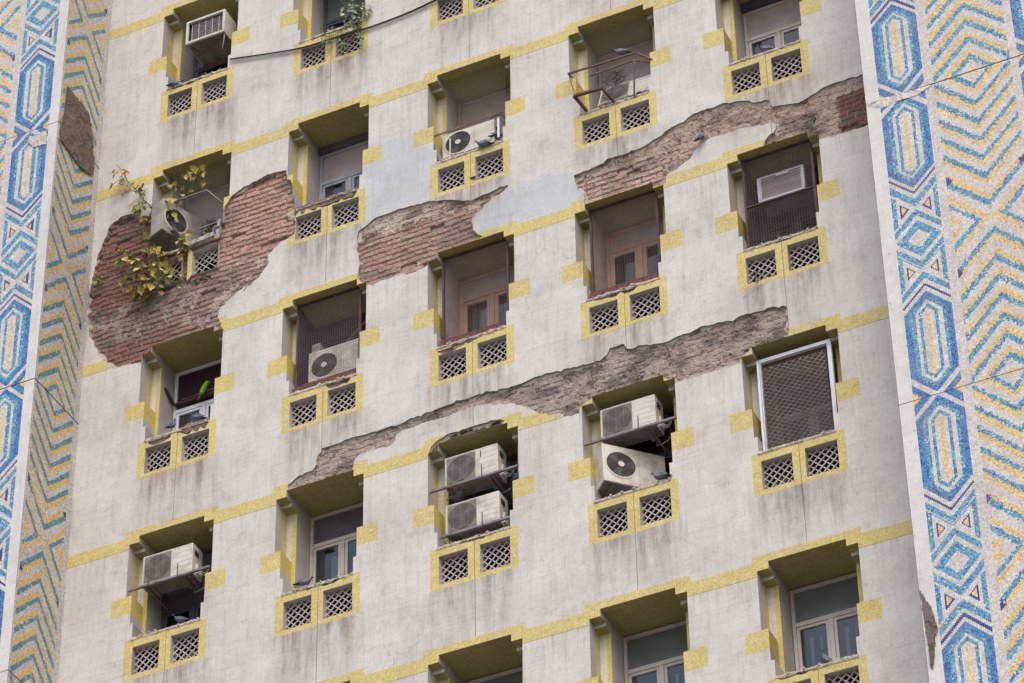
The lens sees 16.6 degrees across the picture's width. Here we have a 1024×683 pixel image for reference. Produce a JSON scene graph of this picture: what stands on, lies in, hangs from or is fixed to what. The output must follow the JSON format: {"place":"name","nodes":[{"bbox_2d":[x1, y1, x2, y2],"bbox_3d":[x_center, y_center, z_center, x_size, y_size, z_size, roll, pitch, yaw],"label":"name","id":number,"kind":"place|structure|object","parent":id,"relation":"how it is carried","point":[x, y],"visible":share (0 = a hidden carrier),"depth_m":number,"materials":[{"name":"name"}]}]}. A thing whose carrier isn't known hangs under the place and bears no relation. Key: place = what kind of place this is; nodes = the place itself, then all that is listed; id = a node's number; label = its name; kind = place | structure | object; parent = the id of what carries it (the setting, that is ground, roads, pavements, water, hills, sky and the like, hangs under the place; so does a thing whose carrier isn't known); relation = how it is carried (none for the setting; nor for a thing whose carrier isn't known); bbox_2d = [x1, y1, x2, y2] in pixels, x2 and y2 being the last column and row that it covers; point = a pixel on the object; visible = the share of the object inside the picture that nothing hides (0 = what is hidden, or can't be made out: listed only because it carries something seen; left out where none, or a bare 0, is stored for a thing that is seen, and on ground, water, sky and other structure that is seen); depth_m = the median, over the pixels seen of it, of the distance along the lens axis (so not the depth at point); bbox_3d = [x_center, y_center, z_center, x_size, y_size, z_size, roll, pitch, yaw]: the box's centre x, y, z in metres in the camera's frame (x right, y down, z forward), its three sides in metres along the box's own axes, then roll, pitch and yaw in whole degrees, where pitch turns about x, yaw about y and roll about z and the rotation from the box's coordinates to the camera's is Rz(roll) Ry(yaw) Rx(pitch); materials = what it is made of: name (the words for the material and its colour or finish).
{"place":"outdoors","nodes":[
{"label":"outdoors","id":0,"kind":"place"},
{"label":"ground","id":1,"kind":"structure","parent":0,"visible":0},
{"bbox_2d":[0,0,1023,682],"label":"apartment building","id":2,"kind":"structure","parent":1,"relation":"on","point":[564,260],"depth_m":45.86,"materials":[{"name":"paint"}]},
{"bbox_2d":[90,276,105,285],"bbox_3d":[-5.908,-0.870,50.093,0.252,0.178,0.113,-18,-42,19],"label":"weed tuft","id":3,"kind":"object","parent":2,"relation":"attached to","point":[100,279],"visible":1,"depth_m":50.08,"materials":[{"name":"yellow plant"}]},
{"bbox_2d":[109,164,206,300],"bbox_3d":[-5.120,-1.733,50.152,1.678,2.846,0.375,-18,-42,19],"label":"peepal sapling","id":4,"kind":"object","parent":2,"relation":"attached to","point":[155,250],"visible":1,"depth_m":49.80,"materials":[{"name":"green plant"}]},
{"bbox_2d":[164,419,175,430],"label":"pigeon","id":5,"kind":"object","parent":2,"relation":"on","point":[171,425],"visible":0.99,"depth_m":48.23,"materials":[{"name":"grey"}]},
{"bbox_2d":[166,79,184,86],"bbox_3d":[-4.994,-3.835,51.977,0.285,0.181,0.092,1,-40,-3],"label":"pigeon","id":6,"kind":"object","parent":2,"relation":"on","point":[173,83],"visible":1,"depth_m":51.94,"materials":[{"name":"grey"}]},
{"bbox_2d":[142,543,210,601],"bbox_3d":[-4.423,3.140,46.388,0.878,0.716,0.453,-18,-42,19],"label":"air conditioner","id":7,"kind":"object","parent":2,"relation":"attached to","point":[163,565],"visible":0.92,"depth_m":46.31,"materials":[{"name":"white metal"}]},
{"bbox_2d":[150,198,202,243],"bbox_3d":[-4.799,-1.595,50.205,0.770,0.622,0.300,32,-49,-33],"label":"air conditioner","id":8,"kind":"object","parent":2,"relation":"on","point":[162,224],"visible":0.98,"depth_m":50.05,"materials":[{"name":"white metal"}]},
{"bbox_2d":[172,614,188,622],"bbox_3d":[-4.359,3.655,46.099,0.270,0.172,0.087,-2,-40,1],"label":"pigeon","id":9,"kind":"object","parent":2,"relation":"on","point":[179,619],"visible":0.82,"depth_m":46.06,"materials":[{"name":"grey"}]},
{"bbox_2d":[161,548,211,628],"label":"window","id":10,"kind":"structure","parent":2,"relation":"in","point":[185,602],"depth_m":46.70,"materials":[{"name":"black glass"}]},
{"bbox_2d":[164,387,214,407],"bbox_3d":[-4.355,0.648,48.703,0.999,0.198,0.274,-18,-42,19],"label":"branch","id":11,"kind":"object","parent":2,"relation":"on","point":[194,398],"visible":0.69,"depth_m":48.77,"materials":[{"name":"brown wood"}]},
{"bbox_2d":[198,381,209,399],"bbox_3d":[-4.302,0.682,48.665,0.084,0.347,0.084,16,-32,28],"label":"parakeet","id":12,"kind":"object","parent":11,"relation":"on","point":[204,387],"visible":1,"depth_m":48.65,"materials":[{"name":"green"}]},
{"bbox_2d":[172,359,221,430],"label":"window","id":13,"kind":"structure","parent":2,"relation":"in","point":[188,383],"depth_m":49.01,"materials":[{"name":"plastic"}]},
{"bbox_2d":[190,413,207,421],"bbox_3d":[-4.338,1.040,48.418,0.285,0.181,0.092,-10,-40,10],"label":"pigeon","id":14,"kind":"object","parent":2,"relation":"on","point":[197,417],"visible":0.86,"depth_m":48.37,"materials":[{"name":"grey"}]},
{"bbox_2d":[185,183,229,232],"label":"window","id":15,"kind":"structure","parent":2,"relation":"in","point":[227,192],"depth_m":51.15,"materials":[{"name":"grey glass"}]},
{"bbox_2d":[199,217,218,228],"bbox_3d":[-4.335,-1.692,50.197,0.351,0.207,0.154,-18,-42,19],"label":"twig nest","id":16,"kind":"object","parent":2,"relation":"on","point":[210,221],"visible":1,"depth_m":50.18,"materials":[{"name":"brown plant"}]},
{"bbox_2d":[199,219,220,235],"bbox_3d":[-4.284,-1.500,49.934,0.405,0.353,0.244,-18,-42,19],"label":"rubbish pile","id":17,"kind":"object","parent":2,"relation":"on","point":[209,228],"visible":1,"depth_m":49.91,"materials":[{"name":"grey plastic"}]},
{"bbox_2d":[185,9,237,69],"bbox_3d":[-4.459,-4.428,52.528,0.670,0.742,0.620,-18,-42,19],"label":"air conditioner","id":18,"kind":"object","parent":2,"relation":"attached to","point":[208,43],"visible":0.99,"depth_m":52.45,"materials":[{"name":"white metal"}]},
{"bbox_2d":[193,22,237,78],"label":"window","id":19,"kind":"structure","parent":2,"relation":"in","point":[198,71],"depth_m":53.01,"materials":[{"name":"black glass"}]},
{"bbox_2d":[293,576,314,585],"bbox_3d":[-2.704,3.117,45.425,0.285,0.181,0.092,1,-40,-3],"label":"pigeon","id":20,"kind":"object","parent":2,"relation":"on","point":[302,582],"visible":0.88,"depth_m":45.39,"materials":[{"name":"grey"}]},
{"bbox_2d":[229,0,437,60],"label":"cable","id":21,"kind":"object","parent":2,"relation":"attached to","point":[336,36],"visible":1,"depth_m":50.92,"materials":[{"name":"rubber"}]},
{"bbox_2d":[308,338,358,382],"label":"air conditioner","id":22,"kind":"object","parent":2,"relation":"attached to","point":[334,359],"visible":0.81,"depth_m":47.47,"materials":[{"name":"white metal"}]},
{"bbox_2d":[309,502,362,585],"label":"window","id":23,"kind":"structure","parent":2,"relation":"in","point":[333,535],"depth_m":46.21,"materials":[{"name":"glass"}]},
{"bbox_2d":[315,312,365,348],"bbox_3d":[-2.255,0.330,47.914,0.980,1.640,0.074,-18,-42,19],"label":"window","id":24,"kind":"structure","parent":2,"relation":"in","point":[320,329],"depth_m":48.36,"materials":[{"name":"brown glass"}]},
{"bbox_2d":[312,0,371,50],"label":"creeper plant","id":25,"kind":"object","parent":2,"relation":"attached to","point":[356,14],"visible":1,"depth_m":50.90,"materials":[{"name":"green plant"}]},
{"bbox_2d":[318,132,368,198],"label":"window","id":26,"kind":"structure","parent":2,"relation":"in","point":[341,162],"depth_m":50.38,"materials":[{"name":"beige glass"}]},
{"bbox_2d":[324,0,364,31],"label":"window","id":27,"kind":"structure","parent":2,"relation":"in","point":[332,8],"depth_m":52.39,"materials":[{"name":"grey glass"}]},
{"bbox_2d":[443,119,501,158],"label":"air conditioner","id":28,"kind":"object","parent":2,"relation":"attached to","point":[463,140],"visible":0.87,"depth_m":48.68,"materials":[{"name":"white metal"}]},
{"bbox_2d":[446,491,509,541],"bbox_3d":[-0.363,2.371,44.532,0.878,0.716,0.453,-18,-42,19],"label":"air conditioner","id":29,"kind":"object","parent":2,"relation":"attached to","point":[468,513],"visible":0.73,"depth_m":44.45,"materials":[{"name":"white metal"}]},
{"bbox_2d":[447,489,464,503],"bbox_3d":[-0.702,1.964,45.014,0.120,0.235,0.370,29,-48,-31],"label":"pigeon","id":30,"kind":"object","parent":29,"relation":"on","point":[459,494],"visible":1,"depth_m":44.97,"materials":[{"name":"grey"}]},
{"bbox_2d":[445,443,514,504],"bbox_3d":[-0.384,1.780,45.025,0.878,0.716,0.453,-18,-42,19],"label":"air conditioner","id":31,"kind":"object","parent":2,"relation":"attached to","point":[467,465],"visible":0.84,"depth_m":44.94,"materials":[{"name":"white metal"}]},
{"bbox_2d":[458,88,509,131],"bbox_3d":[-0.300,-2.863,49.304,0.980,1.640,0.074,-18,-42,19],"label":"window","id":32,"kind":"structure","parent":2,"relation":"in","point":[507,96],"depth_m":49.71,"materials":[{"name":"brown glass"}]},
{"bbox_2d":[475,140,493,149],"bbox_3d":[-0.384,-2.732,48.218,0.313,0.199,0.101,-18,-42,19],"label":"pigeon","id":33,"kind":"object","parent":2,"relation":"on","point":[483,143],"visible":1,"depth_m":48.17,"materials":[{"name":"grey"}]},
{"bbox_2d":[460,265,513,333],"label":"window","id":34,"kind":"structure","parent":2,"relation":"in","point":[512,266],"depth_m":47.54,"materials":[{"name":"brown wood"}]},
{"bbox_2d":[461,456,517,525],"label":"window","id":35,"kind":"structure","parent":2,"relation":"in","point":[514,459],"depth_m":45.41,"materials":[{"name":"black glass"}]},
{"bbox_2d":[465,666,521,682],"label":"window","id":36,"kind":"structure","parent":2,"relation":"in","point":[514,675],"depth_m":43.45,"materials":[{"name":"glass"}]},
{"bbox_2d":[488,132,502,138],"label":"pigeon","id":37,"kind":"object","parent":2,"relation":"on","point":[494,134],"visible":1,"depth_m":48.48,"materials":[{"name":"grey"}]},
{"bbox_2d":[512,472,518,481],"bbox_3d":[0.079,1.733,44.577,0.157,0.157,0.127,2,-40,-3],"label":"plastic bag","id":38,"kind":"object","parent":2,"relation":"on","point":[515,476],"visible":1,"depth_m":44.54,"materials":[{"name":"blue plastic"}]},
{"bbox_2d":[601,66,632,89],"bbox_3d":[1.432,-3.593,47.993,0.522,0.287,0.186,-18,-42,19],"label":"twig nest","id":39,"kind":"object","parent":2,"relation":"on","point":[616,80],"visible":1,"depth_m":48.00,"materials":[{"name":"brown plant"}]},
{"bbox_2d":[611,48,631,54],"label":"pigeon","id":40,"kind":"object","parent":2,"relation":"on","point":[621,51],"visible":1,"depth_m":47.89,"materials":[{"name":"grey"}]},
{"bbox_2d":[598,74,650,106],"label":"air conditioner","id":41,"kind":"object","parent":2,"relation":"attached to","point":[617,92],"visible":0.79,"depth_m":48.04,"materials":[{"name":"white metal"}]},
{"bbox_2d":[598,39,652,94],"bbox_3d":[1.675,-3.486,48.596,0.980,1.640,0.074,-18,-42,19],"label":"window","id":42,"kind":"structure","parent":2,"relation":"in","point":[642,69],"depth_m":48.94,"materials":[{"name":"brown glass"}]},
{"bbox_2d":[593,443,665,497],"bbox_3d":[1.528,1.819,44.048,0.978,0.846,0.445,13,-44,-16],"label":"air conditioner","id":43,"kind":"object","parent":2,"relation":"attached to","point":[618,469],"visible":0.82,"depth_m":43.93,"materials":[{"name":"white metal"}]},
{"bbox_2d":[606,216,663,286],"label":"window","id":44,"kind":"structure","parent":2,"relation":"in","point":[660,218],"depth_m":46.92,"materials":[{"name":"brown wood"}]},
{"bbox_2d":[600,394,671,456],"bbox_3d":[1.604,1.141,44.322,0.878,0.716,0.453,-18,-42,19],"label":"air conditioner","id":45,"kind":"object","parent":2,"relation":"attached to","point":[623,416],"visible":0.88,"depth_m":44.24,"materials":[{"name":"white metal"}]},
{"bbox_2d":[624,408,674,478],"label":"window","id":46,"kind":"structure","parent":2,"relation":"in","point":[648,446],"depth_m":44.64,"materials":[{"name":"black glass"}]},
{"bbox_2d":[623,620,687,682],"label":"window","id":47,"kind":"structure","parent":2,"relation":"in","point":[656,655],"depth_m":42.68,"materials":[{"name":"glass"}]},
{"bbox_2d":[650,472,671,481],"bbox_3d":[1.843,1.659,43.325,0.299,0.190,0.097,-22,-44,23],"label":"pigeon","id":48,"kind":"object","parent":2,"relation":"on","point":[660,476],"visible":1,"depth_m":43.28,"materials":[{"name":"grey"}]},
{"bbox_2d":[694,129,704,141],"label":"pigeon","id":49,"kind":"object","parent":2,"relation":"on","point":[700,136],"visible":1,"depth_m":46.35,"materials":[{"name":"grey"}]},
{"bbox_2d":[746,269,766,281],"bbox_3d":[3.107,-0.838,44.554,0.262,0.239,0.072,-18,-42,19],"label":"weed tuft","id":50,"kind":"object","parent":2,"relation":"attached to","point":[755,279],"visible":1,"depth_m":44.56,"materials":[{"name":"brown plant"}]},
{"bbox_2d":[757,45,774,51],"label":"pigeon","id":51,"kind":"object","parent":2,"relation":"on","point":[765,48],"visible":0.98,"depth_m":47.23,"materials":[{"name":"grey"}]},
{"bbox_2d":[740,0,801,56],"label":"window","id":52,"kind":"structure","parent":2,"relation":"in","point":[774,23],"depth_m":48.20,"materials":[{"name":"paint"}]},
{"bbox_2d":[756,164,813,216],"bbox_3d":[3.584,-1.970,45.871,0.660,0.420,0.344,-18,-42,19],"label":"air conditioner","id":53,"kind":"object","parent":2,"relation":"attached to","point":[785,191],"visible":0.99,"depth_m":45.77,"materials":[{"name":"plastic"}]},
{"bbox_2d":[757,166,818,242],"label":"window","id":54,"kind":"structure","parent":2,"relation":"in","point":[816,168],"depth_m":45.90,"materials":[{"name":"brown glass"}]},
{"bbox_2d":[773,359,838,445],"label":"window","id":55,"kind":"structure","parent":2,"relation":"in","point":[835,362],"depth_m":44.02,"materials":[{"name":"paint"}]},
{"bbox_2d":[790,572,859,670],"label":"window","id":56,"kind":"structure","parent":2,"relation":"in","point":[824,614],"depth_m":41.96,"materials":[{"name":"glass"}]},
{"bbox_2d":[821,649,831,663],"bbox_3d":[3.719,3.740,41.228,0.197,0.292,0.101,-6,-40,6],"label":"pigeon","id":57,"kind":"object","parent":2,"relation":"on","point":[825,658],"visible":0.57,"depth_m":41.19,"materials":[{"name":"grey"}]}
]}

